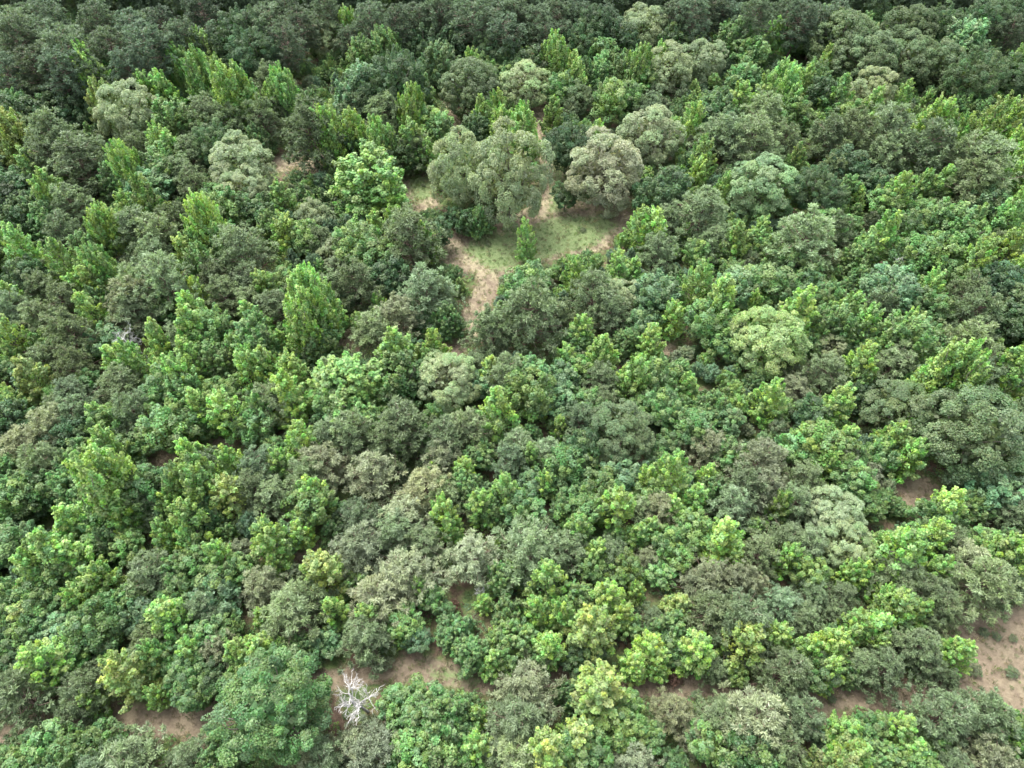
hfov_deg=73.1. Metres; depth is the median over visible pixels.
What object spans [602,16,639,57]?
broadleaf tree
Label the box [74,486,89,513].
broadleaf tree
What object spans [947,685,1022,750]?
tree
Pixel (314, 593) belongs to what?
pine tree
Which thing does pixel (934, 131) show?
tree
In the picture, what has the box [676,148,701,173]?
broadleaf tree
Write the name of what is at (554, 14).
pine tree
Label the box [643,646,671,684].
sweetgum tree
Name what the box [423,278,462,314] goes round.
pine tree
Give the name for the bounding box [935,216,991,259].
broadleaf tree
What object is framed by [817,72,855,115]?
sweetgum tree
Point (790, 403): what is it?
broadleaf tree
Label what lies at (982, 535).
broadleaf tree
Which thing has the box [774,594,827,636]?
pine tree
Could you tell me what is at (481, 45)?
broadleaf tree
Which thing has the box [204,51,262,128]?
sweetgum tree
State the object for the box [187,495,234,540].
broadleaf tree
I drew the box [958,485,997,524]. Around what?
broadleaf tree
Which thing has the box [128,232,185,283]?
pine tree
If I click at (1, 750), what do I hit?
broadleaf tree
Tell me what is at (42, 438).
broadleaf tree
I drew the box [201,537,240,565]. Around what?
sweetgum tree
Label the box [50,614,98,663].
broadleaf tree
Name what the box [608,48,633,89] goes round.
broadleaf tree
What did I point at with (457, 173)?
oak tree
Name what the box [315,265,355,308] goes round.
pine tree
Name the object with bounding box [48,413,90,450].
broadleaf tree
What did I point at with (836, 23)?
broadleaf tree
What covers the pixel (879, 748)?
broadleaf tree
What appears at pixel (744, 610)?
pine tree
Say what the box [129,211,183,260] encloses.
pine tree
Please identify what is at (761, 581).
pine tree
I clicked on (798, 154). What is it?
sweetgum tree
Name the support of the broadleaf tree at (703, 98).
on the ground at (460, 591)
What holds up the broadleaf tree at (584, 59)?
on the ground at (460, 591)
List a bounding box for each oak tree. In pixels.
[92,77,161,149]
[208,129,277,193]
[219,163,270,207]
[292,196,335,227]
[307,13,350,59]
[312,237,348,272]
[417,348,481,416]
[427,125,491,210]
[437,56,501,116]
[467,115,555,232]
[499,58,551,108]
[555,77,593,115]
[564,125,644,218]
[586,398,655,463]
[600,277,639,320]
[615,103,686,165]
[619,1,671,54]
[645,39,692,97]
[649,5,673,33]
[680,37,728,83]
[726,151,798,220]
[727,304,812,380]
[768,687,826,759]
[802,8,879,76]
[803,132,829,160]
[803,484,867,539]
[812,512,876,570]
[819,334,850,362]
[829,28,900,88]
[846,65,898,109]
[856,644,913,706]
[857,379,938,440]
[877,3,939,60]
[878,27,942,85]
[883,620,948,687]
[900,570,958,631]
[908,382,1023,487]
[909,37,968,91]
[935,546,1023,633]
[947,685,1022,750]
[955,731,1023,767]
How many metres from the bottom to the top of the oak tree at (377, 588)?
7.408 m
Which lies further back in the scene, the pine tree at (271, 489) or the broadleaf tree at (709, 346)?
the broadleaf tree at (709, 346)
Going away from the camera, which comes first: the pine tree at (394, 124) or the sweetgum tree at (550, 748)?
the sweetgum tree at (550, 748)
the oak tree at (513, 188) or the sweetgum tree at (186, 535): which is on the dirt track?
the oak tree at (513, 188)
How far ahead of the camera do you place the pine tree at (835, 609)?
73.11 m
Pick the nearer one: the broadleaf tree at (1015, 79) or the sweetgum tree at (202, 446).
the sweetgum tree at (202, 446)
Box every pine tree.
[0,4,42,68]
[0,11,55,73]
[0,51,37,94]
[0,287,46,338]
[0,424,51,468]
[0,662,68,746]
[6,41,64,99]
[10,298,66,342]
[12,0,58,24]
[16,441,70,489]
[18,15,70,73]
[19,266,63,316]
[20,105,92,171]
[21,128,85,188]
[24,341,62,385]
[25,401,80,450]
[27,0,88,47]
[31,43,88,105]
[34,21,105,84]
[36,275,105,329]
[38,207,85,258]
[39,305,108,370]
[39,391,70,434]
[42,130,114,200]
[48,181,104,230]
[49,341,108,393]
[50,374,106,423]
[50,685,115,734]
[51,392,108,425]
[57,655,111,717]
[61,51,112,97]
[75,0,122,50]
[75,135,117,193]
[76,744,136,767]
[86,25,136,74]
[89,721,181,767]
[93,361,148,416]
[101,274,174,336]
[105,286,169,338]
[106,6,154,52]
[107,46,152,93]
[108,203,174,259]
[109,387,163,445]
[115,547,186,602]
[116,261,166,318]
[119,17,178,87]
[120,129,153,162]
[126,637,163,679]
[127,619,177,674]
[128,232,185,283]
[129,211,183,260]
[132,7,165,48]
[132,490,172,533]
[134,248,206,322]
[142,3,186,48]
[152,25,198,71]
[153,201,201,253]
[157,318,193,356]
[158,150,210,198]
[163,15,211,53]
[164,733,221,767]
[172,134,213,174]
[176,162,209,214]
[178,90,244,142]
[180,0,222,31]
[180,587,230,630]
[184,445,228,474]
[192,23,225,55]
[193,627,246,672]
[196,257,233,302]
[201,274,246,319]
[204,221,279,284]
[204,346,234,384]
[209,101,248,141]
[222,284,271,317]
[225,264,273,304]
[226,536,252,560]
[229,467,279,518]
[232,444,287,502]
[235,92,292,147]
[245,0,292,55]
[247,378,311,439]
[248,58,297,95]
[248,473,296,522]
[255,288,287,324]
[261,17,312,73]
[267,0,309,36]
[268,92,292,128]
[277,456,337,509]
[278,3,323,58]
[281,93,345,184]
[283,728,335,767]
[286,439,357,491]
[293,576,344,626]
[296,729,349,767]
[303,221,342,259]
[308,0,343,52]
[308,417,352,464]
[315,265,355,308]
[326,406,382,470]
[328,254,387,317]
[328,516,393,584]
[331,493,388,538]
[333,718,380,767]
[334,23,364,57]
[335,86,370,125]
[340,449,405,506]
[344,308,393,361]
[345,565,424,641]
[350,0,392,39]
[360,89,399,130]
[367,395,439,470]
[367,411,424,471]
[368,507,419,570]
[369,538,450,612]
[373,290,424,336]
[376,487,441,545]
[378,202,448,273]
[379,2,419,53]
[381,19,410,52]
[382,117,401,136]
[389,464,458,524]
[396,261,465,328]
[397,518,455,572]
[400,0,439,44]
[401,130,435,175]
[415,438,461,478]
[416,412,473,467]
[418,474,471,526]
[419,0,462,41]
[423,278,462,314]
[425,3,453,32]
[434,749,462,767]
[435,527,511,600]
[439,17,471,54]
[442,406,495,455]
[447,0,498,54]
[449,598,463,612]
[457,302,524,357]
[465,17,480,47]
[467,348,487,378]
[472,737,503,767]
[473,0,517,41]
[480,688,556,763]
[481,351,523,403]
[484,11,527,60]
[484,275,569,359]
[484,440,532,485]
[485,720,544,767]
[486,649,567,722]
[490,426,543,480]
[490,513,566,593]
[498,0,533,44]
[500,5,529,43]
[516,2,556,48]
[526,18,560,53]
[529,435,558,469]
[538,0,570,32]
[543,297,579,329]
[547,19,577,45]
[549,528,593,577]
[556,400,600,441]
[558,2,583,24]
[561,0,593,33]
[562,266,616,324]
[574,125,591,146]
[575,359,618,397]
[583,289,635,343]
[584,531,627,577]
[585,0,619,35]
[586,383,620,413]
[601,739,667,767]
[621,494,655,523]
[629,545,661,574]
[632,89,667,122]
[635,227,679,275]
[637,490,678,529]
[637,601,665,633]
[647,684,694,746]
[651,200,691,243]
[655,0,698,40]
[667,0,712,44]
[667,668,683,687]
[669,184,731,246]
[670,567,711,606]
[673,708,715,761]
[675,423,733,475]
[680,552,730,603]
[684,584,736,646]
[686,112,731,162]
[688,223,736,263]
[688,688,746,745]
[692,652,727,690]
[695,0,731,40]
[695,110,758,173]
[700,0,738,41]
[700,482,757,531]
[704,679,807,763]
[712,586,773,664]
[714,109,783,174]
[715,0,745,29]
[715,461,772,522]
[715,557,760,601]
[719,435,795,495]
[726,570,773,608]
[730,527,785,579]
[731,0,776,46]
[737,87,791,149]
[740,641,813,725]
[745,466,787,524]
[749,580,804,627]
[756,119,804,167]
[757,514,803,568]
[761,0,800,35]
[761,725,806,767]
[762,481,818,526]
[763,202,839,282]
[764,141,788,178]
[771,0,822,64]
[773,609,814,640]
[774,369,812,413]
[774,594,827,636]
[777,523,833,573]
[778,458,826,505]
[790,578,830,615]
[796,1,835,61]
[801,352,854,405]
[806,101,882,163]
[806,234,842,277]
[810,152,851,184]
[818,597,849,626]
[820,208,857,253]
[820,580,859,618]
[822,447,861,481]
[831,0,851,12]
[836,646,876,693]
[845,100,919,171]
[849,282,907,325]
[852,462,884,490]
[854,131,905,178]
[858,338,921,396]
[860,552,926,613]
[867,624,910,673]
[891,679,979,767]
[900,645,948,685]
[914,127,992,201]
[918,590,965,640]
[928,664,959,692]
[930,744,974,767]
[934,519,970,561]
[936,268,991,322]
[936,315,1004,386]
[936,536,992,596]
[941,699,991,748]
[978,228,1014,266]
[980,492,1023,527]
[981,354,1012,400]
[986,13,1023,55]
[989,280,1023,324]
[997,565,1023,612]
[1000,397,1023,428]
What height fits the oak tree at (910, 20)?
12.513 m
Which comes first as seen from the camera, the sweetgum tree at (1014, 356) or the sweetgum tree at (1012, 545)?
the sweetgum tree at (1012, 545)
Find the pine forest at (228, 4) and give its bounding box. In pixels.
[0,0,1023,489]
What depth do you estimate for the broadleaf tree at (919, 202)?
112.06 m
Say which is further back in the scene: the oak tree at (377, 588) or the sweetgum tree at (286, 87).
the sweetgum tree at (286, 87)
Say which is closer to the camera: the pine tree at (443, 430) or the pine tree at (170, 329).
the pine tree at (443, 430)
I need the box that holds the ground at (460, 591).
[0,1,1023,767]
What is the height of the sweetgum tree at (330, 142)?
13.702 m
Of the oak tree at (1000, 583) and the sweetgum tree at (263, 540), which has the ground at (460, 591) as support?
the sweetgum tree at (263, 540)
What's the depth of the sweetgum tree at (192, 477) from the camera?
76.88 m
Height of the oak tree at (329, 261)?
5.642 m
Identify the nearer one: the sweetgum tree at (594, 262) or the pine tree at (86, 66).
the sweetgum tree at (594, 262)
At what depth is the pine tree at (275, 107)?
128.39 m
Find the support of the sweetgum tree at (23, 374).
on the ground at (460, 591)
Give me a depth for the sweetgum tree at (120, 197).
109.52 m
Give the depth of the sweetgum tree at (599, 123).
120.50 m
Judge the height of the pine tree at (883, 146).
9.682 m
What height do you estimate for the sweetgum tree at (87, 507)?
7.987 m
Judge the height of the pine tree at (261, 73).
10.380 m
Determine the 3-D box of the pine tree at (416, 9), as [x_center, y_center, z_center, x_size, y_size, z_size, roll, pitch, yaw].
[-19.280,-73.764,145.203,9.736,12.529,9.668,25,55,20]
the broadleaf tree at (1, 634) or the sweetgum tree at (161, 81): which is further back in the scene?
the sweetgum tree at (161, 81)
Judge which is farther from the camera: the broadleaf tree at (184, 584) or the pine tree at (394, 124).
the pine tree at (394, 124)
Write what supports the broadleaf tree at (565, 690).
on the ground at (460, 591)
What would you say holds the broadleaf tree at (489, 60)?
on the ground at (460, 591)
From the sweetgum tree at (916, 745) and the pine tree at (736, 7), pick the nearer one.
the sweetgum tree at (916, 745)
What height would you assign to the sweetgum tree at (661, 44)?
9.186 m
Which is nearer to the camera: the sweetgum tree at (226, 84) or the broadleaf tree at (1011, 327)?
the broadleaf tree at (1011, 327)
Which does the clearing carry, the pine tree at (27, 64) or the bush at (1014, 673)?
the bush at (1014, 673)
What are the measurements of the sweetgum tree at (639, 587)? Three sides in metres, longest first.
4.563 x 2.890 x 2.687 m
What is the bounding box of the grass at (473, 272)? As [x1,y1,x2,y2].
[3,104,1023,743]
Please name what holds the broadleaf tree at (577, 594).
on the ground at (460, 591)
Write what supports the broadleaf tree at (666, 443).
on the ground at (460, 591)
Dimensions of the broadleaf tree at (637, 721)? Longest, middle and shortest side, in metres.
4.998 x 4.609 x 4.404 m
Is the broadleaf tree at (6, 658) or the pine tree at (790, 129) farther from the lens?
the pine tree at (790, 129)
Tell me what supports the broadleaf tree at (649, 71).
on the ground at (460, 591)
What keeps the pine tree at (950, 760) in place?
on the ground at (460, 591)
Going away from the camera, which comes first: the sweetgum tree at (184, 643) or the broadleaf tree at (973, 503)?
the sweetgum tree at (184, 643)
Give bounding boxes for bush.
[375,655,394,673]
[827,694,836,703]
[968,662,982,676]
[977,627,989,638]
[991,631,1001,641]
[1004,665,1020,678]
[1009,633,1018,642]
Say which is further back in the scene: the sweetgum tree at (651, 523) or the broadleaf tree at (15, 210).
the broadleaf tree at (15, 210)
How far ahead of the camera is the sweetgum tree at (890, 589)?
73.72 m
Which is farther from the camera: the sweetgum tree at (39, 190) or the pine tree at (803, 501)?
the sweetgum tree at (39, 190)
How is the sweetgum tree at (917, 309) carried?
on the ground at (460, 591)
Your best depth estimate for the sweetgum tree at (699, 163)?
117.02 m
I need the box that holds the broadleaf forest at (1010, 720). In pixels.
[0,218,1023,760]
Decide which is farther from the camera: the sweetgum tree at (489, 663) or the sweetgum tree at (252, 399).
the sweetgum tree at (252, 399)
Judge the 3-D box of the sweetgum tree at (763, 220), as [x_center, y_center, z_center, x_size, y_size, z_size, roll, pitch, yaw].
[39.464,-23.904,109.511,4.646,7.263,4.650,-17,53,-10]
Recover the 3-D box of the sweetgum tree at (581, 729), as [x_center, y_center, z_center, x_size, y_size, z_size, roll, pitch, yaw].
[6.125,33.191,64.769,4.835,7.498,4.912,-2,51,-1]
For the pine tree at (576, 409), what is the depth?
86.12 m
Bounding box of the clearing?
[127,102,1023,738]
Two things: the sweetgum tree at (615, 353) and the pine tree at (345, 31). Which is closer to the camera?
the sweetgum tree at (615, 353)
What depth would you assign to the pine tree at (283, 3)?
143.26 m
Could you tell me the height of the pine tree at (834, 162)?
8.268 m
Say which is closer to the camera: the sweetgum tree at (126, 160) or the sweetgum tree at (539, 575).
the sweetgum tree at (539, 575)
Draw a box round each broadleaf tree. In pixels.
[0,87,47,132]
[0,90,55,134]
[0,104,42,144]
[0,165,32,197]
[0,181,25,212]
[0,203,33,235]
[0,253,52,294]
[0,353,16,381]
[0,397,37,436]
[0,451,23,478]
[0,466,48,518]
[0,474,34,525]
[0,517,42,569]
[0,576,33,611]
[0,604,16,638]
[0,620,37,660]
[0,626,23,652]
[0,642,33,680]
[0,734,44,767]
[0,742,24,767]
[2,310,24,331]
[3,188,39,234]
[10,575,60,626]
[12,483,53,521]
[16,608,59,643]
[18,716,70,767]
[22,546,87,604]
[26,200,77,246]
[27,324,62,348]
[29,73,66,100]
[29,607,75,645]
[33,740,80,767]
[34,80,85,122]
[34,433,68,466]
[37,644,81,685]
[41,586,91,618]
[42,464,81,511]
[45,720,98,766]
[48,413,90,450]
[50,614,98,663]
[51,433,88,474]
[57,92,98,128]
[60,595,129,654]
[62,511,113,555]
[65,228,115,264]
[70,715,129,762]
[74,366,102,395]
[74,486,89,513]
[82,284,113,321]
[82,320,129,356]
[82,402,127,437]
[84,522,131,570]
[84,589,134,630]
[96,49,148,100]
[96,153,124,205]
[101,227,132,246]
[108,527,145,567]
[109,577,156,609]
[111,431,154,463]
[111,595,152,636]
[119,165,178,205]
[121,461,168,521]
[133,397,200,453]
[137,140,188,191]
[137,597,164,628]
[138,362,186,405]
[142,289,176,322]
[150,94,200,146]
[154,554,193,589]
[154,574,196,606]
[156,632,182,669]
[160,373,204,414]
[161,652,201,696]
[170,541,210,586]
[170,667,216,713]
[181,240,227,283]
[182,613,233,662]
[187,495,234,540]
[187,572,242,623]
[188,110,226,142]
[188,337,237,384]
[189,117,242,168]
[190,302,234,344]
[193,728,243,767]
[193,751,236,767]
[194,393,233,441]
[194,557,238,598]
[196,182,220,202]
[197,654,232,696]
[200,181,246,225]
[200,641,332,766]
[202,375,243,404]
[206,2,268,77]
[215,608,245,639]
[220,551,258,585]
[224,25,283,83]
[230,309,284,370]
[232,185,282,225]
[232,404,278,448]
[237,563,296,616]
[243,121,278,160]
[255,208,286,253]
[258,434,286,459]
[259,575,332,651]
[265,261,296,298]
[270,519,302,553]
[275,634,296,653]
[279,479,337,526]
[284,218,321,255]
[288,632,322,672]
[294,87,321,109]
[300,324,343,368]
[305,350,398,424]
[311,384,354,425]
[311,624,342,660]
[315,309,344,343]
[323,137,411,217]
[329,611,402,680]
[331,213,382,264]
[332,58,388,123]
[333,287,361,307]
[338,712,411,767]
[339,133,363,157]
[339,394,381,445]
[344,33,374,72]
[348,233,403,276]
[360,44,429,117]
[362,305,389,323]
[364,24,403,71]
[366,254,411,296]
[375,682,413,731]
[376,347,437,412]
[385,131,420,171]
[385,672,450,729]
[385,723,437,767]
[386,598,425,644]
[396,60,437,112]
[398,689,470,754]
[400,623,431,653]
[405,22,441,58]
[406,332,424,363]
[406,706,462,767]
[411,302,435,332]
[416,105,454,141]
[416,580,447,613]
[419,38,462,91]
[424,214,452,245]
[427,116,462,157]
[427,300,467,343]
[431,613,477,655]
[437,25,474,57]
[444,206,466,226]
[444,710,473,752]
[446,467,485,513]
[446,689,480,724]
[450,632,493,680]
[455,207,478,236]
[455,743,479,767]
[459,110,490,144]
[462,203,496,240]
[462,435,497,470]
[464,367,494,400]
[467,50,501,81]
[468,487,503,529]
[472,30,508,65]
[482,69,504,97]
[482,557,524,599]
[484,617,535,680]
[490,590,524,625]
[493,37,521,75]
[497,60,522,90]
[499,487,546,530]
[502,366,557,421]
[503,258,552,302]
[506,44,547,80]
[510,351,553,403]
[510,617,538,651]
[517,465,549,498]
[519,422,542,443]
[528,644,562,676]
[539,382,575,423]
[540,69,580,106]
[540,387,566,412]
[541,119,594,173]
[542,443,585,488]
[547,358,580,393]
[547,413,572,436]
[548,482,580,527]
[549,181,581,209]
[552,678,582,716]
[553,485,601,523]
[555,579,595,612]
[558,727,614,767]
[559,17,604,59]
[560,427,603,468]
[561,328,593,354]
[561,645,595,679]
[564,352,593,384]
[573,3,617,45]
[573,465,624,516]
[574,447,602,478]
[575,386,610,426]
[576,552,609,583]
[581,55,596,92]
[583,36,619,69]
[583,644,608,669]
[587,49,616,89]
[589,77,629,123]
[589,702,640,753]
[599,451,642,491]
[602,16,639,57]
[603,546,641,588]
[605,713,647,759]
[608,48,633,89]
[610,327,641,361]
[616,79,646,111]
[616,613,644,641]
[621,304,656,335]
[624,57,659,91]
[627,390,658,422]
[630,268,681,312]
[631,174,676,214]
[632,281,674,324]
[633,477,669,513]
[634,717,665,754]
[636,383,681,425]
[640,352,683,394]
[642,608,688,651]
[644,556,679,590]
[650,427,682,455]
[651,523,686,559]
[653,20,694,54]
[655,164,694,204]
[657,745,689,767]
[658,629,689,667]
[659,398,689,432]
[662,357,692,390]
[664,540,696,573]
[672,507,716,552]
[675,407,718,446]
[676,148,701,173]
[681,237,714,267]
[682,296,731,341]
[684,714,730,766]
[688,388,729,429]
[694,474,728,516]
[695,405,723,426]
[697,318,744,360]
[698,85,732,119]
[700,91,744,126]
[706,15,758,63]
[709,434,747,470]
[710,744,743,767]
[711,264,764,309]
[712,403,746,432]
[714,336,753,364]
[718,724,787,767]
[719,256,745,275]
[724,59,761,90]
[726,664,749,688]
[729,32,770,68]
[735,225,776,261]
[735,263,786,310]
[739,390,774,426]
[762,265,806,307]
[762,609,774,644]
[768,241,807,277]
[773,24,806,55]
[774,428,812,464]
[777,393,797,417]
[781,95,817,133]
[788,392,834,436]
[789,162,850,215]
[789,416,846,471]
[790,552,833,590]
[791,328,822,365]
[792,267,824,292]
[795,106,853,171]
[795,263,827,287]
[797,3,838,54]
[797,649,841,696]
[800,56,833,85]
[801,284,836,313]
[804,301,864,356]
[805,7,855,68]
[805,75,839,110]
[815,280,848,305]
[817,207,854,244]
[822,144,870,184]
[828,431,869,474]
[829,458,879,503]
[832,173,865,211]
[833,239,879,275]
[834,320,870,355]
[835,95,873,125]
[835,361,877,392]
[839,657,861,690]
[840,264,876,297]
[848,712,876,737]
[849,381,878,414]
[853,10,879,50]
[853,486,890,523]
[854,330,881,362]
[854,708,894,745]
[856,164,894,203]
[859,261,921,315]
[860,309,942,376]
[863,734,899,767]
[864,436,902,472]
[865,0,895,28]
[866,184,906,220]
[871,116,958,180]
[877,741,920,767]
[882,528,923,556]
[886,231,936,277]
[887,361,927,402]
[894,521,934,559]
[895,208,938,250]
[901,285,936,313]
[904,194,937,220]
[904,496,959,534]
[905,739,943,767]
[909,360,983,428]
[913,196,980,266]
[914,230,969,274]
[914,725,952,761]
[917,314,953,356]
[918,290,962,328]
[920,0,965,53]
[930,259,967,296]
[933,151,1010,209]
[934,14,990,62]
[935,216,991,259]
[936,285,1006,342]
[938,48,1014,101]
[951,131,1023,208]
[952,88,981,115]
[956,42,1002,78]
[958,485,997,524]
[960,0,1014,44]
[960,95,994,128]
[960,181,1012,222]
[964,463,1023,510]
[965,523,1003,552]
[974,259,1023,311]
[983,32,1005,57]
[984,210,1015,233]
[987,0,1023,41]
[990,297,1023,344]
[991,51,1023,97]
[1000,702,1023,741]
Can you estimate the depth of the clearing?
111.04 m
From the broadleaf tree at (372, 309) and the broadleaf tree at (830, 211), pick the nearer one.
the broadleaf tree at (372, 309)
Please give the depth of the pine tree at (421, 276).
97.22 m
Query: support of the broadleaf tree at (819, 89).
on the ground at (460, 591)
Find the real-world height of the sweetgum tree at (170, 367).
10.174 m
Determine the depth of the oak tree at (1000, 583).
71.35 m
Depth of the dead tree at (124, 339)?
95.24 m
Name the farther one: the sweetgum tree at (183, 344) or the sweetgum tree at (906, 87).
the sweetgum tree at (906, 87)
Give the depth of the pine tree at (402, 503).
77.84 m
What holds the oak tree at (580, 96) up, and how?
on the ground at (460, 591)
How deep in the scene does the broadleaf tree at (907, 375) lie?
90.02 m
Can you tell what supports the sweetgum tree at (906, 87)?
on the ground at (460, 591)
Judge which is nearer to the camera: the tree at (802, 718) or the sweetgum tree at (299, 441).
the tree at (802, 718)
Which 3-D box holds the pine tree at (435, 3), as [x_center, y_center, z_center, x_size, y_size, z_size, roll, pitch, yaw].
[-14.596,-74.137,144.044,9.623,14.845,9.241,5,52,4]
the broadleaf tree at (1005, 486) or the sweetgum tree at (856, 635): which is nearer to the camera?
the sweetgum tree at (856, 635)
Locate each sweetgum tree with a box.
[0,106,40,167]
[0,221,39,260]
[0,280,34,310]
[0,313,35,358]
[0,343,25,370]
[0,382,30,420]
[0,387,36,418]
[1,221,53,273]
[4,599,46,631]
[8,544,58,598]
[10,354,65,407]
[13,144,52,189]
[13,636,90,695]
[25,525,97,587]
[26,174,72,213]
[34,165,77,201]
[39,236,77,284]
[51,501,97,542]
[51,538,107,586]
[57,581,109,615]
[60,272,85,313]
[61,440,159,534]
[69,38,116,104]
[70,289,118,330]
[71,240,125,300]
[71,265,107,310]
[75,560,129,598]
[75,686,113,719]
[82,198,136,258]
[82,492,97,522]
[83,74,124,132]
[84,401,114,427]
[87,424,140,466]
[96,647,163,714]
[99,344,138,373]
[102,138,153,205]
[105,488,149,531]
[111,337,158,386]
[112,188,143,213]
[128,172,172,216]
[132,68,168,118]
[135,637,176,680]
[142,316,177,360]
[142,681,174,712]
[143,118,174,174]
[144,594,199,653]
[147,356,160,379]
[148,67,187,110]
[149,514,177,554]
[154,487,182,525]
[156,350,204,393]
[158,127,199,171]
[160,448,229,526]
[162,40,194,97]
[166,496,226,553]
[170,231,195,277]
[172,437,214,465]
[173,303,223,352]
[173,334,211,382]
[174,289,216,317]
[174,524,202,560]
[174,634,206,665]
[179,187,237,254]
[181,43,218,107]
[181,386,223,436]
[182,223,208,255]
[185,24,234,74]
[185,275,211,309]
[189,441,218,471]
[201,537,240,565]
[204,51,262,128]
[206,219,239,267]
[206,387,252,444]
[208,471,256,524]
[213,443,247,477]
[221,329,243,357]
[222,634,248,680]
[227,342,269,394]
[230,649,249,680]
[233,299,273,336]
[235,72,265,123]
[242,390,279,434]
[244,630,285,679]
[248,513,296,569]
[249,268,274,303]
[251,344,278,388]
[252,606,270,632]
[259,81,272,107]
[263,550,294,581]
[264,60,299,127]
[265,444,295,485]
[266,367,313,430]
[268,177,302,219]
[269,209,301,261]
[273,328,293,355]
[275,347,310,391]
[282,284,343,359]
[284,418,319,460]
[285,261,348,330]
[287,387,313,418]
[287,517,319,549]
[295,473,338,514]
[299,548,356,605]
[306,98,348,169]
[318,595,350,632]
[332,3,360,51]
[338,105,367,156]
[353,601,387,633]
[365,113,399,162]
[366,207,385,237]
[369,291,386,308]
[373,325,423,365]
[383,203,392,221]
[389,429,408,461]
[392,626,410,651]
[394,80,429,137]
[395,115,427,172]
[408,575,431,604]
[413,220,442,264]
[415,221,439,265]
[417,341,442,378]
[418,422,433,454]
[419,327,452,371]
[420,136,441,173]
[426,491,461,541]
[427,461,444,479]
[438,514,464,547]
[450,455,476,485]
[461,723,494,767]
[462,45,479,79]
[462,487,497,529]
[466,93,492,137]
[467,704,487,731]
[471,593,494,616]
[475,385,523,444]
[477,648,506,684]
[478,354,503,390]
[484,87,507,134]
[486,103,508,150]
[489,470,520,517]
[502,107,514,145]
[507,100,540,161]
[514,216,536,261]
[517,441,543,474]
[519,594,551,631]
[519,724,566,767]
[520,385,547,423]
[520,557,568,608]
[529,467,557,503]
[529,630,567,675]
[536,28,572,84]
[538,94,566,137]
[546,594,575,640]
[548,413,567,444]
[550,341,576,371]
[552,713,601,767]
[557,602,620,662]
[559,49,588,81]
[559,254,587,299]
[561,513,595,545]
[563,313,595,350]
[564,56,590,105]
[566,658,630,733]
[579,536,609,565]
[582,254,603,287]
[584,334,616,369]
[586,333,619,369]
[587,577,625,620]
[591,118,610,156]
[596,483,636,536]
[605,245,628,279]
[605,255,632,289]
[608,599,636,636]
[610,353,650,402]
[616,647,649,686]
[618,41,652,93]
[622,204,651,255]
[623,521,652,552]
[624,255,643,287]
[624,579,646,606]
[631,322,666,360]
[631,463,657,495]
[631,629,665,672]
[635,205,670,253]
[639,515,663,547]
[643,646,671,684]
[650,39,670,72]
[652,448,693,498]
[655,493,685,527]
[656,297,686,341]
[657,592,694,625]
[673,370,700,400]
[673,625,718,679]
[674,100,706,144]
[674,257,714,314]
[676,222,691,249]
[680,132,718,185]
[680,482,712,514]
[684,153,708,191]
[691,272,739,340]
[694,462,717,484]
[697,514,745,571]
[713,170,733,204]
[715,219,751,266]
[715,620,765,673]
[723,545,745,573]
[724,78,754,117]
[736,288,764,323]
[745,376,789,429]
[746,69,782,116]
[747,214,772,247]
[758,20,771,56]
[761,488,793,524]
[762,15,787,59]
[762,618,794,658]
[766,55,801,114]
[768,283,818,345]
[769,541,805,580]
[773,81,803,129]
[775,178,801,212]
[778,141,806,179]
[788,633,824,660]
[795,743,860,767]
[799,61,814,98]
[806,625,852,659]
[812,450,841,485]
[813,381,856,431]
[813,653,847,698]
[816,42,835,73]
[816,729,876,767]
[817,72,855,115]
[819,709,864,751]
[830,423,860,457]
[830,557,860,585]
[832,290,867,322]
[835,606,874,638]
[837,557,874,591]
[837,623,863,650]
[839,340,879,385]
[846,301,885,354]
[847,84,885,140]
[847,184,865,216]
[854,209,902,264]
[859,609,896,643]
[860,631,891,657]
[861,524,931,584]
[864,580,897,609]
[866,420,911,468]
[870,585,919,632]
[875,709,917,747]
[879,170,915,214]
[884,78,915,119]
[886,436,931,483]
[887,306,926,325]
[891,731,929,767]
[894,413,920,426]
[896,596,934,631]
[899,335,993,421]
[901,93,960,150]
[906,141,937,181]
[910,167,935,197]
[910,516,955,560]
[915,485,967,524]
[916,265,947,294]
[917,554,956,586]
[922,163,957,204]
[935,635,978,677]
[941,110,977,155]
[951,232,1001,290]
[963,89,1023,142]
[965,217,990,258]
[971,113,1001,139]
[971,201,989,229]
[973,530,1023,592]
[980,344,1023,404]
[983,222,1023,265]
[986,188,1023,242]
[989,254,1023,286]
[990,42,1023,94]
[992,154,1023,196]
[999,123,1023,181]
[999,739,1023,762]
[1010,387,1023,404]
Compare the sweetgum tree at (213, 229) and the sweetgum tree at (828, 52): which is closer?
the sweetgum tree at (213, 229)
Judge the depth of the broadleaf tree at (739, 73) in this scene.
135.59 m
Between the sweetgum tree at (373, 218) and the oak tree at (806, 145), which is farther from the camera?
the oak tree at (806, 145)
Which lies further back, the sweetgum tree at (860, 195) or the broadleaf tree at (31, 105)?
the broadleaf tree at (31, 105)
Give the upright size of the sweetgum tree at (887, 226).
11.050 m
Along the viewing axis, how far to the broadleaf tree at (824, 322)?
94.15 m
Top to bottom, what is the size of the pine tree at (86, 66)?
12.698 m
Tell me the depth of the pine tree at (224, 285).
98.50 m
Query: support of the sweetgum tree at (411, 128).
on the ground at (460, 591)
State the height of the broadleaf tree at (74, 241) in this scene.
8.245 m
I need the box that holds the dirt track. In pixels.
[0,96,1023,743]
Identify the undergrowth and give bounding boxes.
[0,0,1023,767]
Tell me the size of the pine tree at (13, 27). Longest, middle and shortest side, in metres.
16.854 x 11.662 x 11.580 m
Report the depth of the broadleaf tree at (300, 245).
106.39 m
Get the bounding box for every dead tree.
[112,319,147,357]
[332,669,384,726]
[881,249,921,273]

